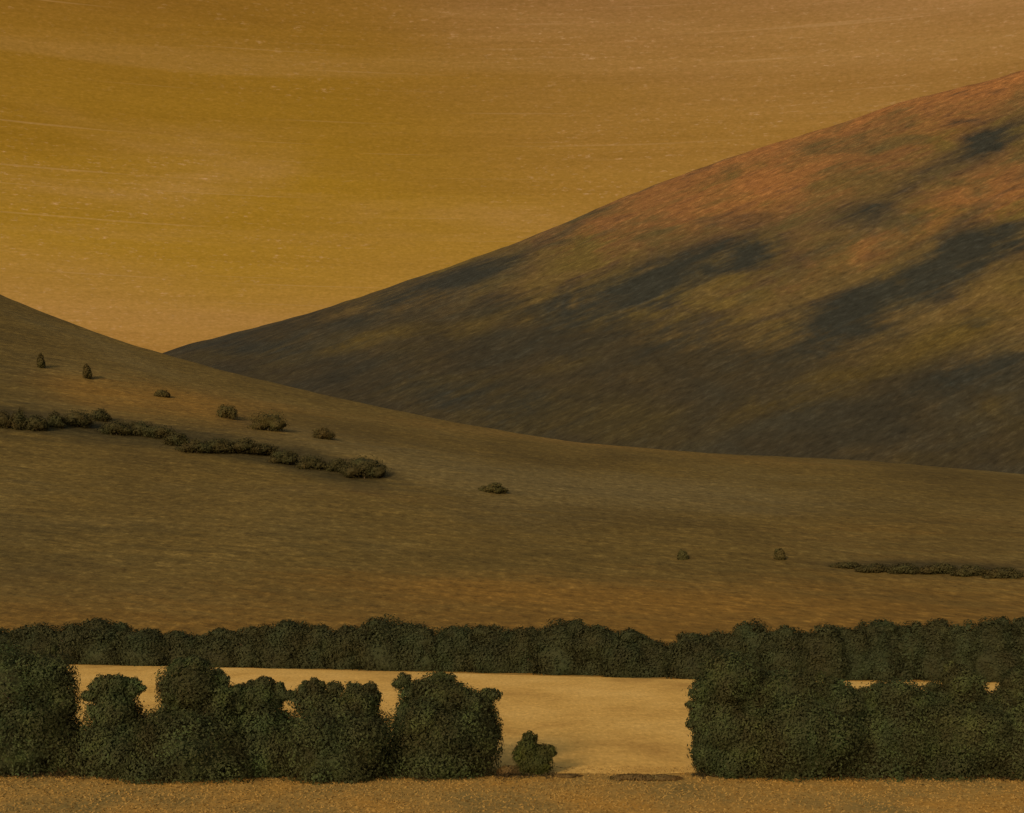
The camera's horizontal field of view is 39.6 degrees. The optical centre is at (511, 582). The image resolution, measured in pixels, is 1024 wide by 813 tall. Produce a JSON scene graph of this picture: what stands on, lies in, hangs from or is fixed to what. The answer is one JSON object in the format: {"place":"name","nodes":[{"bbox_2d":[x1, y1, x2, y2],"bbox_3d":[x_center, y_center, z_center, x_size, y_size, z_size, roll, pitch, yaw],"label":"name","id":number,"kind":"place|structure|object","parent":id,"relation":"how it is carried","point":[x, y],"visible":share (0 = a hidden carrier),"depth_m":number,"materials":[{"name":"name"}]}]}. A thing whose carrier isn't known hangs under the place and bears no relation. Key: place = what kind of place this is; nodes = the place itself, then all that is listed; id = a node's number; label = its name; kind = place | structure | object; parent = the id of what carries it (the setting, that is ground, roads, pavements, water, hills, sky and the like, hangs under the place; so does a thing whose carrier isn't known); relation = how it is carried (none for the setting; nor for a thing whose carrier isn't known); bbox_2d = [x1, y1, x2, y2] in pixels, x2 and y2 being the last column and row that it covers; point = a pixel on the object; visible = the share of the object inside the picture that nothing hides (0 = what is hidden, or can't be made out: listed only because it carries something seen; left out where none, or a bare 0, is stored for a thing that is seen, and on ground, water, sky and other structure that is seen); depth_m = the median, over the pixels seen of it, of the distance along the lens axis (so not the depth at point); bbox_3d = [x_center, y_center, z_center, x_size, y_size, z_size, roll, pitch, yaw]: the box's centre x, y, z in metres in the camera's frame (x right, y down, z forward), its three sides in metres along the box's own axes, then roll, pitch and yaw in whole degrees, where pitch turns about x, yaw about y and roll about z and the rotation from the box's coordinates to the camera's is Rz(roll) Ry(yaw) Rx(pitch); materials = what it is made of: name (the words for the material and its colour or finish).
{"place":"outdoors","nodes":[
{"label":"outdoors","id":0,"kind":"place"},
{"bbox_2d":[0,294,1023,644],"bbox_3d":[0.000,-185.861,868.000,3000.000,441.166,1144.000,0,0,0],"label":"hill","id":1,"kind":"structure","parent":0,"point":[136,532],"depth_m":530.19,"materials":[{"name":"brown plant"}]},
{"bbox_2d":[0,410,13,428],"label":"shrub","id":2,"kind":"object","parent":1,"relation":"on","point":[5,420],"visible":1,"depth_m":621.72,"materials":[{"name":"green plant"}]},
{"bbox_2d":[10,407,27,430],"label":"shrub","id":3,"kind":"object","parent":1,"relation":"on","point":[18,421],"visible":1,"depth_m":622.35,"materials":[{"name":"green plant"}]},
{"bbox_2d":[25,414,49,430],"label":"shrub","id":4,"kind":"object","parent":1,"relation":"on","point":[35,423],"visible":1,"depth_m":624.09,"materials":[{"name":"green plant"}]},
{"bbox_2d":[37,353,45,367],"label":"shrub","id":5,"kind":"object","parent":1,"relation":"on","point":[41,363],"visible":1,"depth_m":759.02,"materials":[{"name":"green plant"}]},
{"bbox_2d":[46,410,65,428],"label":"shrub","id":6,"kind":"object","parent":1,"relation":"on","point":[55,421],"visible":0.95,"depth_m":634.46,"materials":[{"name":"green plant"}]},
{"bbox_2d":[63,409,95,427],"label":"shrub","id":7,"kind":"object","parent":1,"relation":"on","point":[75,418],"visible":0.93,"depth_m":643.06,"materials":[{"name":"green plant"}]},
{"bbox_2d":[82,363,92,379],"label":"shrub","id":8,"kind":"object","parent":1,"relation":"on","point":[87,373],"visible":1,"depth_m":758.73,"materials":[{"name":"green plant"}]},
{"bbox_2d":[90,408,111,421],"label":"shrub","id":9,"kind":"object","parent":1,"relation":"on","point":[102,415],"visible":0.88,"depth_m":665.97,"materials":[{"name":"green plant"}]},
{"bbox_2d":[96,419,133,435],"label":"shrub","id":10,"kind":"object","parent":1,"relation":"on","point":[115,427],"visible":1,"depth_m":641.70,"materials":[{"name":"green plant"}]},
{"bbox_2d":[127,421,154,436],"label":"shrub","id":11,"kind":"object","parent":1,"relation":"on","point":[141,429],"visible":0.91,"depth_m":645.80,"materials":[{"name":"green plant"}]},
{"bbox_2d":[144,424,177,438],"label":"shrub","id":12,"kind":"object","parent":1,"relation":"on","point":[158,431],"visible":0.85,"depth_m":644.23,"materials":[{"name":"green plant"}]},
{"bbox_2d":[153,389,170,397],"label":"shrub","id":13,"kind":"object","parent":1,"relation":"on","point":[163,393],"visible":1,"depth_m":756.65,"materials":[{"name":"green plant"}]},
{"bbox_2d":[161,430,189,445],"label":"shrub","id":14,"kind":"object","parent":1,"relation":"on","point":[174,439],"visible":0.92,"depth_m":634.90,"materials":[{"name":"green plant"}]},
{"bbox_2d":[176,437,212,453],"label":"shrub","id":15,"kind":"object","parent":1,"relation":"on","point":[196,445],"visible":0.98,"depth_m":623.17,"materials":[{"name":"green plant"}]},
{"bbox_2d":[205,437,234,453],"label":"shrub","id":16,"kind":"object","parent":1,"relation":"on","point":[220,445],"visible":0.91,"depth_m":626.32,"materials":[{"name":"green plant"}]},
{"bbox_2d":[216,404,237,418],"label":"shrub","id":17,"kind":"object","parent":1,"relation":"on","point":[227,412],"visible":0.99,"depth_m":719.64,"materials":[{"name":"green plant"}]},
{"bbox_2d":[229,437,264,454],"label":"shrub","id":18,"kind":"object","parent":1,"relation":"on","point":[241,445],"visible":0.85,"depth_m":629.52,"materials":[{"name":"green plant"}]},
{"bbox_2d":[247,443,279,455],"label":"shrub","id":19,"kind":"object","parent":1,"relation":"on","point":[267,449],"visible":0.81,"depth_m":633.67,"materials":[{"name":"green plant"}]},
{"bbox_2d":[246,409,289,431],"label":"shrub","id":20,"kind":"object","parent":1,"relation":"on","point":[264,421],"visible":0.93,"depth_m":694.82,"materials":[{"name":"green plant"}]},
{"bbox_2d":[267,449,299,464],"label":"shrub","id":21,"kind":"object","parent":1,"relation":"on","point":[284,456],"visible":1,"depth_m":625.23,"materials":[{"name":"green plant"}]},
{"bbox_2d":[294,455,326,470],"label":"shrub","id":22,"kind":"object","parent":1,"relation":"on","point":[309,462],"visible":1,"depth_m":621.86,"materials":[{"name":"green plant"}]},
{"bbox_2d":[313,427,335,439],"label":"shrub","id":23,"kind":"object","parent":1,"relation":"on","point":[322,433],"visible":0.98,"depth_m":689.50,"materials":[{"name":"green plant"}]},
{"bbox_2d":[322,458,349,471],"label":"shrub","id":24,"kind":"object","parent":1,"relation":"on","point":[334,465],"visible":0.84,"depth_m":621.03,"materials":[{"name":"green plant"}]},
{"bbox_2d":[337,454,391,478],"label":"shrub","id":25,"kind":"object","parent":1,"relation":"on","point":[363,466],"visible":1,"depth_m":613.46,"materials":[{"name":"green plant"}]},
{"bbox_2d":[478,482,508,493],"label":"shrub","id":26,"kind":"object","parent":1,"relation":"on","point":[496,487],"visible":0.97,"depth_m":603.64,"materials":[{"name":"green plant"}]},
{"bbox_2d":[677,549,688,559],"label":"shrub","id":27,"kind":"object","parent":1,"relation":"on","point":[682,554],"visible":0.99,"depth_m":483.01,"materials":[{"name":"green plant"}]},
{"bbox_2d":[773,548,785,559],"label":"shrub","id":28,"kind":"object","parent":1,"relation":"on","point":[779,553],"visible":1,"depth_m":478.71,"materials":[{"name":"green plant"}]},
{"bbox_2d":[829,561,863,568],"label":"shrub","id":29,"kind":"object","parent":1,"relation":"on","point":[847,565],"visible":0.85,"depth_m":469.27,"materials":[{"name":"green plant"}]},
{"bbox_2d":[854,563,887,572],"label":"shrub","id":30,"kind":"object","parent":1,"relation":"on","point":[875,568],"visible":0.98,"depth_m":459.08,"materials":[{"name":"green plant"}]},
{"bbox_2d":[884,563,920,574],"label":"shrub","id":31,"kind":"object","parent":1,"relation":"on","point":[905,568],"visible":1,"depth_m":455.62,"materials":[{"name":"green plant"}]},
{"bbox_2d":[918,563,957,574],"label":"shrub","id":32,"kind":"object","parent":1,"relation":"on","point":[939,568],"visible":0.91,"depth_m":453.39,"materials":[{"name":"green plant"}]},
{"bbox_2d":[949,564,989,576],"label":"shrub","id":33,"kind":"object","parent":1,"relation":"on","point":[965,570],"visible":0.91,"depth_m":448.11,"materials":[{"name":"green plant"}]},
{"bbox_2d":[981,567,1023,578],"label":"shrub","id":34,"kind":"object","parent":1,"relation":"on","point":[1003,572],"visible":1,"depth_m":444.08,"materials":[{"name":"green plant"}]},
{"bbox_2d":[0,664,1023,812],"bbox_3d":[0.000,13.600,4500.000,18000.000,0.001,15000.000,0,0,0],"label":"ground","id":35,"kind":"structure","parent":0,"point":[661,807],"depth_m":90.60,"materials":[{"name":"brown plant"}]},
{"bbox_2d":[0,626,12,651],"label":"tree","id":36,"kind":"object","parent":35,"relation":"on","point":[4,633],"visible":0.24,"depth_m":240.70,"materials":[{"name":"green plant"}]},
{"bbox_2d":[2,621,72,660],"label":"tree","id":37,"kind":"object","parent":35,"relation":"on","point":[30,635],"visible":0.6,"depth_m":238.91,"materials":[{"name":"green plant"}]},
{"bbox_2d":[0,633,88,778],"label":"tree","id":38,"kind":"object","parent":35,"relation":"on","point":[39,702],"visible":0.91,"depth_m":100.69,"materials":[{"name":"green plant"}]},
{"bbox_2d":[40,622,90,663],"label":"tree","id":39,"kind":"object","parent":35,"relation":"on","point":[64,635],"visible":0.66,"depth_m":237.81,"materials":[{"name":"green plant"}]},
{"bbox_2d":[67,617,133,664],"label":"tree","id":40,"kind":"object","parent":35,"relation":"on","point":[103,634],"visible":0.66,"depth_m":237.01,"materials":[{"name":"green plant"}]},
{"bbox_2d":[41,672,160,779],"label":"tree","id":41,"kind":"object","parent":35,"relation":"on","point":[101,743],"visible":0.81,"depth_m":99.84,"materials":[{"name":"green plant"}]},
{"bbox_2d":[104,627,174,665],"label":"tree","id":42,"kind":"object","parent":35,"relation":"on","point":[136,647],"visible":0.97,"depth_m":233.09,"materials":[{"name":"green plant"}]},
{"bbox_2d":[155,630,206,665],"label":"tree","id":43,"kind":"object","parent":35,"relation":"on","point":[180,641],"visible":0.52,"depth_m":233.85,"materials":[{"name":"green plant"}]},
{"bbox_2d":[101,654,262,784],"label":"tree","id":44,"kind":"object","parent":35,"relation":"on","point":[201,702],"visible":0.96,"depth_m":98.33,"materials":[{"name":"green plant"}]},
{"bbox_2d":[183,627,240,667],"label":"tree","id":45,"kind":"object","parent":35,"relation":"on","point":[212,647],"visible":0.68,"depth_m":228.96,"materials":[{"name":"green plant"}]},
{"bbox_2d":[221,624,260,667],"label":"tree","id":46,"kind":"object","parent":35,"relation":"on","point":[243,643],"visible":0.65,"depth_m":228.97,"materials":[{"name":"green plant"}]},
{"bbox_2d":[220,675,298,778],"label":"tree","id":47,"kind":"object","parent":35,"relation":"on","point":[264,698],"visible":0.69,"depth_m":99.69,"materials":[{"name":"green plant"}]},
{"bbox_2d":[250,617,310,668],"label":"tree","id":48,"kind":"object","parent":35,"relation":"on","point":[277,645],"visible":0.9,"depth_m":226.35,"materials":[{"name":"green plant"}]},
{"bbox_2d":[290,623,336,668],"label":"tree","id":49,"kind":"object","parent":35,"relation":"on","point":[310,657],"visible":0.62,"depth_m":225.70,"materials":[{"name":"green plant"}]},
{"bbox_2d":[266,677,405,784],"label":"tree","id":50,"kind":"object","parent":35,"relation":"on","point":[336,735],"visible":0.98,"depth_m":97.52,"materials":[{"name":"green plant"}]},
{"bbox_2d":[317,622,364,669],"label":"tree","id":51,"kind":"object","parent":35,"relation":"on","point":[334,653],"visible":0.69,"depth_m":223.53,"materials":[{"name":"green plant"}]},
{"bbox_2d":[347,614,413,670],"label":"tree","id":52,"kind":"object","parent":35,"relation":"on","point":[372,645],"visible":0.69,"depth_m":220.69,"materials":[{"name":"green plant"}]},
{"bbox_2d":[391,622,446,670],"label":"tree","id":53,"kind":"object","parent":35,"relation":"on","point":[419,641],"visible":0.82,"depth_m":219.28,"materials":[{"name":"green plant"}]},
{"bbox_2d":[373,670,505,781],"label":"tree","id":54,"kind":"object","parent":35,"relation":"on","point":[449,725],"visible":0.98,"depth_m":99.02,"materials":[{"name":"green plant"}]},
{"bbox_2d":[429,623,476,671],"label":"tree","id":55,"kind":"object","parent":35,"relation":"on","point":[449,650],"visible":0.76,"depth_m":217.67,"materials":[{"name":"green plant"}]},
{"bbox_2d":[462,623,517,672],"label":"tree","id":56,"kind":"object","parent":35,"relation":"on","point":[488,651],"visible":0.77,"depth_m":215.13,"materials":[{"name":"green plant"}]},
{"bbox_2d":[497,765,521,775],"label":"scrub","id":57,"kind":"object","parent":35,"relation":"on","point":[508,768],"visible":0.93,"depth_m":100.40,"materials":[{"name":"brown plant"}]},
{"bbox_2d":[0,766,1022,793],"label":"undergrowth","id":58,"kind":"object","parent":35,"relation":"on","point":[552,774],"visible":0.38,"depth_m":99.51,"materials":[{"name":"brown plant"}]},
{"bbox_2d":[507,626,541,672],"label":"tree","id":59,"kind":"object","parent":35,"relation":"on","point":[518,653],"visible":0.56,"depth_m":213.88,"materials":[{"name":"green plant"}]},
{"bbox_2d":[511,730,557,774],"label":"bush","id":60,"kind":"object","parent":35,"relation":"on","point":[530,755],"visible":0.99,"depth_m":100.40,"materials":[{"name":"green plant"}]},
{"bbox_2d":[524,617,586,674],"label":"tree","id":61,"kind":"object","parent":35,"relation":"on","point":[550,656],"visible":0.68,"depth_m":210.24,"materials":[{"name":"green plant"}]},
{"bbox_2d":[554,773,581,777],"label":"scrub","id":62,"kind":"object","parent":35,"relation":"on","point":[565,775],"visible":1,"depth_m":99.37,"materials":[{"name":"brown plant"}]},
{"bbox_2d":[562,624,619,675],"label":"tree","id":63,"kind":"object","parent":35,"relation":"on","point":[583,647],"visible":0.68,"depth_m":208.65,"materials":[{"name":"green plant"}]},
{"bbox_2d":[597,627,655,677],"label":"tree","id":64,"kind":"object","parent":35,"relation":"on","point":[621,655],"visible":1,"depth_m":204.84,"materials":[{"name":"green plant"}]},
{"bbox_2d":[609,773,654,780],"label":"scrub","id":65,"kind":"object","parent":35,"relation":"on","point":[636,776],"visible":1,"depth_m":97.85,"materials":[{"name":"brown plant"}]},
{"bbox_2d":[635,639,672,677],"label":"tree","id":66,"kind":"object","parent":35,"relation":"on","point":[655,670],"visible":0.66,"depth_m":204.84,"materials":[{"name":"green plant"}]},
{"bbox_2d":[648,774,682,780],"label":"scrub","id":67,"kind":"object","parent":35,"relation":"on","point":[662,777],"visible":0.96,"depth_m":97.86,"materials":[{"name":"brown plant"}]},
{"bbox_2d":[659,631,725,678],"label":"tree","id":68,"kind":"object","parent":35,"relation":"on","point":[682,658],"visible":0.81,"depth_m":201.66,"materials":[{"name":"green plant"}]},
{"bbox_2d":[702,629,753,660],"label":"tree","id":69,"kind":"object","parent":35,"relation":"on","point":[718,635],"visible":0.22,"depth_m":203.19,"materials":[{"name":"green plant"}]},
{"bbox_2d":[682,645,793,778],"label":"tree","id":70,"kind":"object","parent":35,"relation":"on","point":[728,692],"visible":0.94,"depth_m":98.83,"materials":[{"name":"green plant"}]},
{"bbox_2d":[722,616,773,670],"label":"tree","id":71,"kind":"object","parent":35,"relation":"on","point":[747,638],"visible":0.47,"depth_m":202.84,"materials":[{"name":"green plant"}]},
{"bbox_2d":[757,624,807,674],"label":"tree","id":72,"kind":"object","parent":35,"relation":"on","point":[779,648],"visible":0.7,"depth_m":199.93,"materials":[{"name":"green plant"}]},
{"bbox_2d":[742,666,884,781],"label":"tree","id":73,"kind":"object","parent":35,"relation":"on","point":[814,719],"visible":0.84,"depth_m":98.01,"materials":[{"name":"green plant"}]},
{"bbox_2d":[797,619,851,680],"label":"tree","id":74,"kind":"object","parent":35,"relation":"on","point":[825,647],"visible":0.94,"depth_m":197.97,"materials":[{"name":"green plant"}]},
{"bbox_2d":[837,626,882,680],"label":"tree","id":75,"kind":"object","parent":35,"relation":"on","point":[857,647],"visible":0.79,"depth_m":198.55,"materials":[{"name":"green plant"}]},
{"bbox_2d":[854,618,909,680],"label":"tree","id":76,"kind":"object","parent":35,"relation":"on","point":[881,633],"visible":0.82,"depth_m":199.14,"materials":[{"name":"green plant"}]},
{"bbox_2d":[834,674,961,783],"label":"tree","id":77,"kind":"object","parent":35,"relation":"on","point":[894,712],"visible":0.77,"depth_m":98.64,"materials":[{"name":"green plant"}]},
{"bbox_2d":[888,621,923,679],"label":"tree","id":78,"kind":"object","parent":35,"relation":"on","point":[907,647],"visible":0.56,"depth_m":199.33,"materials":[{"name":"green plant"}]},
{"bbox_2d":[909,617,952,680],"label":"tree","id":79,"kind":"object","parent":35,"relation":"on","point":[932,635],"visible":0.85,"depth_m":197.69,"materials":[{"name":"green plant"}]},
{"bbox_2d":[891,659,1020,781],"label":"tree","id":80,"kind":"object","parent":35,"relation":"on","point":[969,735],"visible":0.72,"depth_m":98.33,"materials":[{"name":"green plant"}]},
{"bbox_2d":[942,616,981,675],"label":"tree","id":81,"kind":"object","parent":35,"relation":"on","point":[961,642],"visible":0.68,"depth_m":196.38,"materials":[{"name":"green plant"}]},
{"bbox_2d":[965,616,1023,681],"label":"tree","id":82,"kind":"object","parent":35,"relation":"on","point":[992,660],"visible":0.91,"depth_m":195.41,"materials":[{"name":"green plant"}]},
{"bbox_2d":[969,654,1023,781],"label":"tree","id":83,"kind":"object","parent":35,"relation":"on","point":[1011,683],"visible":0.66,"depth_m":98.68,"materials":[{"name":"green plant"}]},
{"bbox_2d":[1002,616,1023,673],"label":"tree","id":84,"kind":"object","parent":35,"relation":"on","point":[1018,627],"visible":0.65,"depth_m":195.90,"materials":[{"name":"green plant"}]},
{"bbox_2d":[0,0,1023,352],"label":"sky","id":85,"kind":"structure","parent":0,"point":[174,174],"materials":[{"name":"orange"}]},
{"bbox_2d":[50,665,999,773],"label":"field","id":86,"kind":"structure","parent":0,"point":[585,723],"depth_m":153.78,"materials":[{"name":"plant"}]},
{"bbox_2d":[163,70,1023,473],"bbox_3d":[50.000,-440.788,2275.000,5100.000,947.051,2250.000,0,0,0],"label":"mountain","id":87,"kind":"structure","parent":0,"point":[851,288],"depth_m":1639.03,"materials":[{"name":"brown plant"}]}
]}

